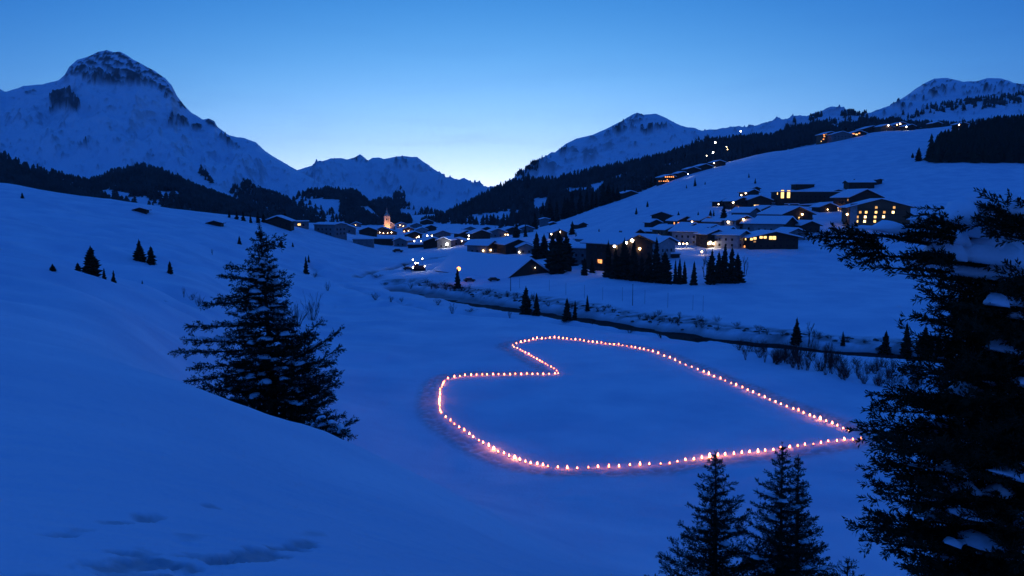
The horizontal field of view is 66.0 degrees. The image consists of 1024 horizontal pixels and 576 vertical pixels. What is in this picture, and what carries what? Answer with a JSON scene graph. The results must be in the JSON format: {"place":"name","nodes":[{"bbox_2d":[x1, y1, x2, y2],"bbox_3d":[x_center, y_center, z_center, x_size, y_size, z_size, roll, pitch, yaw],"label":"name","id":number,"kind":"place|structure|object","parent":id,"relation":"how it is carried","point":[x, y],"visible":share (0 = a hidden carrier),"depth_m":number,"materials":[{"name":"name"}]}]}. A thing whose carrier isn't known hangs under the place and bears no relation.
{"place":"outdoors","nodes":[
{"label":"outdoors","id":0,"kind":"place"},
{"bbox_2d":[12,159,178,205],"bbox_3d":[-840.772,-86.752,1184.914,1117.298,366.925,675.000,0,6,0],"label":"mountain","id":1,"kind":"structure","parent":0,"point":[143,199],"depth_m":1028.69,"materials":[{"name":"white snow"}]},
{"bbox_2d":[0,151,276,218],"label":"woods","id":2,"kind":"object","parent":1,"relation":"on","point":[142,180],"visible":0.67,"depth_m":1096.81,"materials":[{"name":"plant"}]},
{"bbox_2d":[0,50,352,211],"bbox_3d":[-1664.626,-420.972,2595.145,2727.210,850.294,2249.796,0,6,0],"label":"mountain","id":3,"kind":"structure","parent":0,"point":[98,113],"depth_m":2148.28,"materials":[{"name":"white snow"}]},
{"bbox_2d":[101,162,291,215],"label":"woods","id":4,"kind":"object","parent":3,"relation":"on","point":[275,200],"visible":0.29,"depth_m":1743.17,"materials":[{"name":"plant"}]},
{"bbox_2d":[295,194,377,224],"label":"mountain","id":5,"kind":"structure","parent":0,"point":[327,204],"depth_m":1572.99,"materials":[{"name":"white snow"}]},
{"bbox_2d":[285,185,412,224],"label":"woods","id":6,"kind":"object","parent":5,"relation":"on","point":[352,201],"visible":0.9,"depth_m":1485.42,"materials":[{"name":"plant"}]},
{"bbox_2d":[298,154,493,214],"bbox_3d":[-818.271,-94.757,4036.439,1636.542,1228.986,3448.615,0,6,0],"label":"mountain","id":7,"kind":"structure","parent":0,"point":[421,182],"depth_m":3194.75,"materials":[{"name":"white snow"}]},
{"bbox_2d":[370,185,442,214],"bbox_3d":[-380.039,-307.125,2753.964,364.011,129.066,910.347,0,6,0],"label":"woods","id":8,"kind":"object","parent":7,"relation":"on","point":[395,204],"visible":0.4,"depth_m":2504.12,"materials":[{"name":"plant"}]},
{"bbox_2d":[0,126,1023,575],"bbox_3d":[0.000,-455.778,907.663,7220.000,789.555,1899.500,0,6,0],"label":"terrain","id":9,"kind":"structure","parent":0,"point":[126,448],"depth_m":104.39,"materials":[{"name":"white snow"}]},
{"bbox_2d":[81,246,102,276],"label":"spruce tree","id":10,"kind":"object","parent":9,"relation":"on","point":[92,265],"visible":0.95,"depth_m":129.25,"materials":[{"name":"green plant"}]},
{"bbox_2d":[132,239,146,262],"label":"spruce tree","id":11,"kind":"object","parent":9,"relation":"on","point":[139,254],"visible":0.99,"depth_m":194.59,"materials":[{"name":"green plant"}]},
{"bbox_2d":[145,246,156,264],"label":"spruce tree","id":12,"kind":"object","parent":9,"relation":"on","point":[150,259],"visible":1,"depth_m":194.05,"materials":[{"name":"green plant"}]},
{"bbox_2d":[167,222,358,427],"bbox_3d":[-12.817,3.065,42.468,8.744,13.203,8.815,-6,8,-43],"label":"spruce tree","id":13,"kind":"object","parent":9,"relation":"on","point":[272,393],"visible":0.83,"depth_m":41.94,"materials":[{"name":"green plant"}]},
{"bbox_2d":[265,215,295,230],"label":"chalet","id":14,"kind":"object","parent":9,"relation":"on","point":[283,222],"visible":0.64,"depth_m":459.98,"materials":[{"name":"brown wood"}]},
{"bbox_2d":[294,220,308,228],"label":"chalet","id":15,"kind":"object","parent":9,"relation":"on","point":[304,224],"visible":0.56,"depth_m":504.08,"materials":[{"name":"grey paint"}]},
{"bbox_2d":[301,290,322,319],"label":"bare bush","id":16,"kind":"object","parent":9,"relation":"on","point":[310,308],"visible":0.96,"depth_m":201.45,"materials":[{"name":"brown plant"}]},
{"bbox_2d":[301,413,357,440],"bbox_3d":[-9.301,7.711,39.041,2.117,3.529,4.920,-5,8,-42],"label":"spruce tree","id":17,"kind":"object","parent":9,"relation":"on","point":[323,423],"visible":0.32,"depth_m":37.98,"materials":[{"name":"green plant"}]},
{"bbox_2d":[313,222,347,239],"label":"hall","id":18,"kind":"structure","parent":9,"relation":"on","point":[336,229],"depth_m":511.76,"materials":[{"name":"grey paint"}]},
{"bbox_2d":[352,237,374,247],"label":"chalet","id":19,"kind":"object","parent":9,"relation":"on","point":[367,241],"visible":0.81,"depth_m":517.46,"materials":[{"name":"grey paint"}]},
{"bbox_2d":[358,226,376,236],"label":"chalet","id":20,"kind":"object","parent":9,"relation":"on","point":[368,231],"visible":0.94,"depth_m":735.48,"materials":[{"name":"brown wood"}]},
{"bbox_2d":[374,237,393,245],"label":"chalet","id":21,"kind":"object","parent":9,"relation":"on","point":[383,241],"visible":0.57,"depth_m":570.68,"materials":[{"name":"brown wood"}]},
{"bbox_2d":[376,226,397,234],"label":"chalet","id":22,"kind":"object","parent":9,"relation":"on","point":[382,230],"visible":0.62,"depth_m":862.04,"materials":[{"name":"brown wood"}]},
{"bbox_2d":[384,210,395,229],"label":"church","id":23,"kind":"structure","parent":9,"relation":"on","point":[388,224],"depth_m":1014.11,"materials":[{"name":"stone"}]},
{"bbox_2d":[392,236,414,246],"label":"chalet","id":24,"kind":"object","parent":9,"relation":"on","point":[401,241],"visible":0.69,"depth_m":566.46,"materials":[{"name":"grey paint"}]},
{"bbox_2d":[403,230,423,238],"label":"chalet","id":25,"kind":"object","parent":9,"relation":"on","point":[413,234],"visible":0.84,"depth_m":720.98,"materials":[{"name":"brown wood"}]},
{"bbox_2d":[421,236,437,248],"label":"chalet","id":26,"kind":"object","parent":9,"relation":"on","point":[429,242],"visible":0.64,"depth_m":530.51,"materials":[{"name":"brown wood"}]},
{"bbox_2d":[429,230,451,237],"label":"chalet","id":27,"kind":"object","parent":9,"relation":"on","point":[439,233],"visible":0.4,"depth_m":647.14,"materials":[{"name":"grey paint"}]},
{"bbox_2d":[435,236,456,248],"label":"chalet","id":28,"kind":"object","parent":9,"relation":"on","point":[443,241],"visible":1,"depth_m":517.19,"materials":[{"name":"grey paint"}]},
{"bbox_2d":[466,229,491,238],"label":"chalet","id":29,"kind":"object","parent":9,"relation":"on","point":[478,234],"visible":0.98,"depth_m":614.60,"materials":[{"name":"brown wood"}]},
{"bbox_2d":[464,239,497,252],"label":"chalet","id":30,"kind":"object","parent":9,"relation":"on","point":[481,245],"visible":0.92,"depth_m":448.79,"materials":[{"name":"grey paint"}]},
{"bbox_2d":[433,251,548,277],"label":"hall","id":31,"kind":"structure","parent":9,"relation":"on","point":[487,264],"depth_m":325.68,"materials":[{"name":"white wood"}]},
{"bbox_2d":[486,228,507,237],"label":"chalet","id":32,"kind":"object","parent":9,"relation":"on","point":[497,232],"visible":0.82,"depth_m":639.26,"materials":[{"name":"grey paint"}]},
{"bbox_2d":[494,237,532,253],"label":"chalet","id":33,"kind":"object","parent":9,"relation":"on","point":[506,245],"visible":0.54,"depth_m":437.96,"materials":[{"name":"brown wood"}]},
{"bbox_2d":[514,242,533,253],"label":"chalet","id":34,"kind":"object","parent":9,"relation":"on","point":[523,248],"visible":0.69,"depth_m":431.72,"materials":[{"name":"grey paint"}]},
{"bbox_2d":[519,287,532,314],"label":"spruce tree","id":35,"kind":"object","parent":9,"relation":"on","point":[525,306],"visible":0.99,"depth_m":229.51,"materials":[{"name":"green plant"}]},
{"bbox_2d":[530,232,542,259],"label":"spruce tree","id":36,"kind":"object","parent":9,"relation":"on","point":[536,251],"visible":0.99,"depth_m":389.47,"materials":[{"name":"green plant"}]},
{"bbox_2d":[540,235,548,258],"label":"spruce tree","id":37,"kind":"object","parent":9,"relation":"on","point":[544,247],"visible":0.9,"depth_m":392.65,"materials":[{"name":"green plant"}]},
{"bbox_2d":[543,234,555,267],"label":"spruce tree","id":38,"kind":"object","parent":9,"relation":"on","point":[550,246],"visible":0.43,"depth_m":335.14,"materials":[{"name":"green plant"}]},
{"bbox_2d":[547,228,568,238],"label":"chalet","id":39,"kind":"object","parent":9,"relation":"on","point":[554,231],"visible":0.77,"depth_m":556.22,"materials":[{"name":"brown wood"}]},
{"bbox_2d":[546,229,571,273],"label":"spruce tree","id":40,"kind":"object","parent":9,"relation":"on","point":[559,260],"visible":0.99,"depth_m":314.25,"materials":[{"name":"green plant"}]},
{"bbox_2d":[562,299,572,321],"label":"spruce tree","id":41,"kind":"object","parent":9,"relation":"on","point":[567,314],"visible":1,"depth_m":212.69,"materials":[{"name":"green plant"}]},
{"bbox_2d":[562,233,577,265],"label":"spruce tree","id":42,"kind":"object","parent":9,"relation":"on","point":[567,247],"visible":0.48,"depth_m":345.42,"materials":[{"name":"green plant"}]},
{"bbox_2d":[568,190,576,217],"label":"spruce tree","id":43,"kind":"object","parent":9,"relation":"on","point":[572,208],"visible":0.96,"depth_m":863.74,"materials":[{"name":"green plant"}]},
{"bbox_2d":[569,241,585,263],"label":"chalet","id":44,"kind":"object","parent":9,"relation":"on","point":[579,250],"visible":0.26,"depth_m":354.72,"materials":[{"name":"grey paint"}]},
{"bbox_2d":[598,182,607,205],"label":"spruce tree","id":45,"kind":"object","parent":9,"relation":"on","point":[602,201],"visible":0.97,"depth_m":840.73,"materials":[{"name":"green plant"}]},
{"bbox_2d":[602,239,611,277],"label":"spruce tree","id":46,"kind":"object","parent":9,"relation":"on","point":[607,269],"visible":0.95,"depth_m":297.48,"materials":[{"name":"green plant"}]},
{"bbox_2d":[608,248,618,278],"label":"spruce tree","id":47,"kind":"object","parent":9,"relation":"on","point":[614,273],"visible":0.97,"depth_m":291.90,"materials":[{"name":"green plant"}]},
{"bbox_2d":[580,230,658,270],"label":"chalet","id":48,"kind":"object","parent":9,"relation":"on","point":[596,244],"visible":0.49,"depth_m":323.37,"materials":[{"name":"brown wood"}]},
{"bbox_2d":[616,238,630,279],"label":"spruce tree","id":49,"kind":"object","parent":9,"relation":"on","point":[623,263],"visible":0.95,"depth_m":290.52,"materials":[{"name":"green plant"}]},
{"bbox_2d":[611,228,645,232],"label":"chalet","id":50,"kind":"object","parent":9,"relation":"on","point":[632,230],"visible":0.12,"depth_m":482.49,"materials":[{"name":"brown wood"}]},
{"bbox_2d":[628,240,639,280],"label":"spruce tree","id":51,"kind":"object","parent":9,"relation":"on","point":[633,268],"visible":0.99,"depth_m":287.79,"materials":[{"name":"green plant"}]},
{"bbox_2d":[640,252,652,282],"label":"spruce tree","id":52,"kind":"object","parent":9,"relation":"on","point":[647,273],"visible":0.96,"depth_m":282.28,"materials":[{"name":"green plant"}]},
{"bbox_2d":[643,218,662,226],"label":"hut","id":53,"kind":"object","parent":9,"relation":"on","point":[649,222],"visible":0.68,"depth_m":533.97,"materials":[{"name":"brown wood"}]},
{"bbox_2d":[647,238,660,282],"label":"spruce tree","id":54,"kind":"object","parent":9,"relation":"on","point":[655,261],"visible":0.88,"depth_m":280.23,"materials":[{"name":"green plant"}]},
{"bbox_2d":[645,235,678,258],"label":"chalet","id":55,"kind":"object","parent":9,"relation":"on","point":[667,244],"visible":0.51,"depth_m":365.07,"materials":[{"name":"paint"}]},
{"bbox_2d":[650,224,674,235],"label":"chalet","id":56,"kind":"object","parent":9,"relation":"on","point":[661,229],"visible":0.27,"depth_m":450.63,"materials":[{"name":"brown wood"}]},
{"bbox_2d":[650,211,675,223],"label":"chalet","id":57,"kind":"object","parent":9,"relation":"on","point":[663,216],"visible":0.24,"depth_m":548.44,"materials":[{"name":"brown wood"}]},
{"bbox_2d":[656,251,672,284],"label":"spruce tree","id":58,"kind":"object","parent":9,"relation":"on","point":[664,275],"visible":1,"depth_m":277.31,"materials":[{"name":"green plant"}]},
{"bbox_2d":[655,174,676,185],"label":"chalet","id":59,"kind":"object","parent":9,"relation":"on","point":[663,179],"visible":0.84,"depth_m":872.62,"materials":[{"name":"brown wood"}]},
{"bbox_2d":[665,215,690,224],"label":"chalet","id":60,"kind":"object","parent":9,"relation":"on","point":[675,219],"visible":0.14,"depth_m":504.23,"materials":[{"name":"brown wood"}]},
{"bbox_2d":[668,225,710,245],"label":"chalet","id":61,"kind":"object","parent":9,"relation":"on","point":[682,234],"visible":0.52,"depth_m":415.24,"materials":[{"name":"paint"}]},
{"bbox_2d":[687,215,712,222],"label":"chalet","id":62,"kind":"object","parent":9,"relation":"on","point":[697,218],"visible":0.1,"depth_m":490.02,"materials":[{"name":"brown wood"}]},
{"bbox_2d":[693,228,723,247],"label":"chalet","id":63,"kind":"object","parent":9,"relation":"on","point":[705,237],"visible":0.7,"depth_m":400.68,"materials":[{"name":"brown wood"}]},
{"bbox_2d":[643,449,775,575],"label":"spruce tree","id":64,"kind":"object","parent":9,"relation":"on","point":[713,560],"visible":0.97,"depth_m":34.16,"materials":[{"name":"green plant"}]},
{"bbox_2d":[703,249,719,284],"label":"spruce tree","id":65,"kind":"object","parent":9,"relation":"on","point":[712,275],"visible":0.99,"depth_m":270.72,"materials":[{"name":"green plant"}]},
{"bbox_2d":[701,218,723,225],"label":"chalet","id":66,"kind":"object","parent":9,"relation":"on","point":[719,221],"visible":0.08,"depth_m":476.53,"materials":[{"name":"grey paint"}]},
{"bbox_2d":[715,251,725,283],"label":"spruce tree","id":67,"kind":"object","parent":9,"relation":"on","point":[720,268],"visible":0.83,"depth_m":273.70,"materials":[{"name":"green plant"}]},
{"bbox_2d":[721,244,730,283],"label":"spruce tree","id":68,"kind":"object","parent":9,"relation":"on","point":[725,264],"visible":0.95,"depth_m":273.83,"materials":[{"name":"green plant"}]},
{"bbox_2d":[712,229,750,248],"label":"chalet","id":69,"kind":"object","parent":9,"relation":"on","point":[731,238],"visible":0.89,"depth_m":395.36,"materials":[{"name":"paint"}]},
{"bbox_2d":[726,247,740,283],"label":"spruce tree","id":70,"kind":"object","parent":9,"relation":"on","point":[732,275],"visible":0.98,"depth_m":274.15,"materials":[{"name":"green plant"}]},
{"bbox_2d":[722,196,747,209],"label":"chalet","id":71,"kind":"object","parent":9,"relation":"on","point":[731,203],"visible":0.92,"depth_m":569.38,"materials":[{"name":"brown wood"}]},
{"bbox_2d":[722,215,753,228],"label":"chalet","id":72,"kind":"object","parent":9,"relation":"on","point":[734,220],"visible":0.43,"depth_m":459.08,"materials":[{"name":"paint"}]},
{"bbox_2d":[735,254,745,282],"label":"spruce tree","id":73,"kind":"object","parent":9,"relation":"on","point":[740,276],"visible":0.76,"depth_m":278.12,"materials":[{"name":"green plant"}]},
{"bbox_2d":[728,207,760,217],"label":"chalet","id":74,"kind":"object","parent":9,"relation":"on","point":[752,211],"visible":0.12,"depth_m":503.01,"materials":[{"name":"grey paint"}]},
{"bbox_2d":[740,218,753,230],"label":"chalet","id":75,"kind":"object","parent":9,"relation":"on","point":[747,225],"visible":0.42,"depth_m":454.49,"materials":[{"name":"paint"}]},
{"bbox_2d":[737,189,760,196],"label":"chalet","id":76,"kind":"object","parent":9,"relation":"on","point":[744,192],"visible":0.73,"depth_m":641.72,"materials":[{"name":"brown wood"}]},
{"bbox_2d":[745,195,773,206],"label":"chalet","id":77,"kind":"object","parent":9,"relation":"on","point":[752,200],"visible":0.49,"depth_m":571.09,"materials":[{"name":"brown wood"}]},
{"bbox_2d":[743,229,803,249],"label":"chalet","id":78,"kind":"object","parent":9,"relation":"on","point":[764,239],"visible":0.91,"depth_m":391.29,"materials":[{"name":"brown wood"}]},
{"bbox_2d":[750,215,798,230],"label":"chalet","id":79,"kind":"object","parent":9,"relation":"on","point":[767,222],"visible":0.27,"depth_m":444.68,"materials":[{"name":"paint"}]},
{"bbox_2d":[711,441,840,575],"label":"spruce tree","id":80,"kind":"object","parent":9,"relation":"on","point":[778,562],"visible":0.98,"depth_m":33.04,"materials":[{"name":"green plant"}]},
{"bbox_2d":[757,204,816,219],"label":"chalet","id":81,"kind":"object","parent":9,"relation":"on","point":[799,213],"visible":0.3,"depth_m":472.82,"materials":[{"name":"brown wood"}]},
{"bbox_2d":[775,227,805,239],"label":"chalet","id":82,"kind":"object","parent":9,"relation":"on","point":[791,230],"visible":0.16,"depth_m":424.09,"materials":[{"name":"grey paint"}]},
{"bbox_2d":[789,318,802,344],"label":"spruce tree","id":83,"kind":"object","parent":9,"relation":"on","point":[796,336],"visible":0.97,"depth_m":179.97,"materials":[{"name":"green plant"}]},
{"bbox_2d":[766,454,830,575],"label":"spruce tree","id":84,"kind":"object","parent":9,"relation":"on","point":[802,494],"visible":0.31,"depth_m":35.58,"materials":[{"name":"green plant"}]},
{"bbox_2d":[791,183,814,189],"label":"chalet","id":85,"kind":"object","parent":9,"relation":"on","point":[798,186],"visible":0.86,"depth_m":656.30,"materials":[{"name":"brown wood"}]},
{"bbox_2d":[770,190,841,205],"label":"hotel","id":86,"kind":"structure","parent":9,"relation":"on","point":[781,197],"depth_m":573.29,"materials":[{"name":"brown wood"}]},
{"bbox_2d":[795,220,823,232],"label":"chalet","id":87,"kind":"object","parent":9,"relation":"on","point":[811,226],"visible":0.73,"depth_m":449.52,"materials":[{"name":"brown wood"}]},
{"bbox_2d":[809,202,838,211],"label":"chalet","id":88,"kind":"object","parent":9,"relation":"on","point":[824,207],"visible":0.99,"depth_m":529.66,"materials":[{"name":"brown wood"}]},
{"bbox_2d":[815,131,834,144],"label":"chalet","id":89,"kind":"object","parent":9,"relation":"on","point":[821,138],"visible":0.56,"depth_m":965.51,"materials":[{"name":"brown wood"}]},
{"bbox_2d":[826,131,853,142],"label":"chalet","id":90,"kind":"object","parent":9,"relation":"on","point":[838,136],"visible":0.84,"depth_m":955.34,"materials":[{"name":"grey paint"}]},
{"bbox_2d":[819,557,864,575],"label":"spruce tree","id":91,"kind":"object","parent":9,"relation":"on","point":[848,567],"visible":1,"depth_m":16.23,"materials":[{"name":"green plant"}]},
{"bbox_2d":[830,188,884,209],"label":"chalet","id":92,"kind":"object","parent":9,"relation":"on","point":[846,196],"visible":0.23,"depth_m":529.64,"materials":[{"name":"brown wood"}]},
{"bbox_2d":[842,179,875,188],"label":"chalet","id":93,"kind":"object","parent":9,"relation":"on","point":[857,184],"visible":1,"depth_m":615.79,"materials":[{"name":"brown wood"}]},
{"bbox_2d":[837,198,914,226],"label":"hotel","id":94,"kind":"structure","parent":9,"relation":"on","point":[871,211],"depth_m":470.36,"materials":[{"name":"brown wood"}]},
{"bbox_2d":[873,124,894,131],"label":"chalet","id":95,"kind":"object","parent":9,"relation":"on","point":[883,127],"visible":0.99,"depth_m":995.57,"materials":[{"name":"brown wood"}]},
{"bbox_2d":[878,330,893,354],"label":"spruce tree","id":96,"kind":"object","parent":9,"relation":"on","point":[885,348],"visible":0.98,"depth_m":170.37,"materials":[{"name":"green plant"}]},
{"bbox_2d":[899,322,912,355],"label":"spruce tree","id":97,"kind":"object","parent":9,"relation":"on","point":[906,349],"visible":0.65,"depth_m":168.37,"materials":[{"name":"green plant"}]},
{"bbox_2d":[796,187,1023,575],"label":"spruce tree","id":98,"kind":"object","parent":9,"relation":"on","point":[977,382],"visible":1,"depth_m":8.51,"materials":[{"name":"green plant"}]},
{"bbox_2d":[922,114,1023,162],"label":"woods","id":99,"kind":"object","parent":9,"relation":"on","point":[998,139],"visible":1,"depth_m":698.45,"materials":[{"name":"plant"}]},
{"bbox_2d":[0,0,1023,186],"label":"sky","id":100,"kind":"structure","parent":0,"point":[477,90],"materials":[{"name":"blue"}]},
{"bbox_2d":[434,125,837,225],"bbox_3d":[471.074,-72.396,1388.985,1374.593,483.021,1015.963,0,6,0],"label":"mountain","id":101,"kind":"structure","parent":0,"point":[538,201],"depth_m":1217.15,"materials":[{"name":"white snow"}]},
{"bbox_2d":[420,108,906,227],"bbox_3d":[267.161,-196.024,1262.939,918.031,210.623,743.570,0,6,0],"label":"woods","id":102,"kind":"object","parent":101,"relation":"on","point":[515,194],"visible":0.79,"depth_m":1262.47,"materials":[{"name":"plant"}]},
{"bbox_2d":[417,294,949,362],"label":"stream","id":103,"kind":"structure","parent":0,"point":[670,335],"depth_m":197.84,"materials":[{"name":"liquid"}]},
{"bbox_2d":[486,105,899,190],"bbox_3d":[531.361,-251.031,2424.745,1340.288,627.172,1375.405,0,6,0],"label":"mountain","id":104,"kind":"structure","parent":0,"point":[637,135],"depth_m":2071.02,"materials":[{"name":"white snow"}]},
{"bbox_2d":[854,78,1023,122],"bbox_3d":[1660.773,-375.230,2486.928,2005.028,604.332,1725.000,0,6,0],"label":"mountain","id":105,"kind":"structure","parent":0,"point":[934,91],"depth_m":2095.72,"materials":[{"name":"white snow"}]},
{"bbox_2d":[878,114,1019,129],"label":"woods","id":106,"kind":"object","parent":105,"relation":"on","point":[922,124],"visible":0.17,"depth_m":1345.02,"materials":[{"name":"plant"}]},
{"bbox_2d":[901,90,1023,119],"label":"woods","id":107,"kind":"object","parent":105,"relation":"on","point":[1000,100],"visible":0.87,"depth_m":1896.86,"materials":[{"name":"plant"}]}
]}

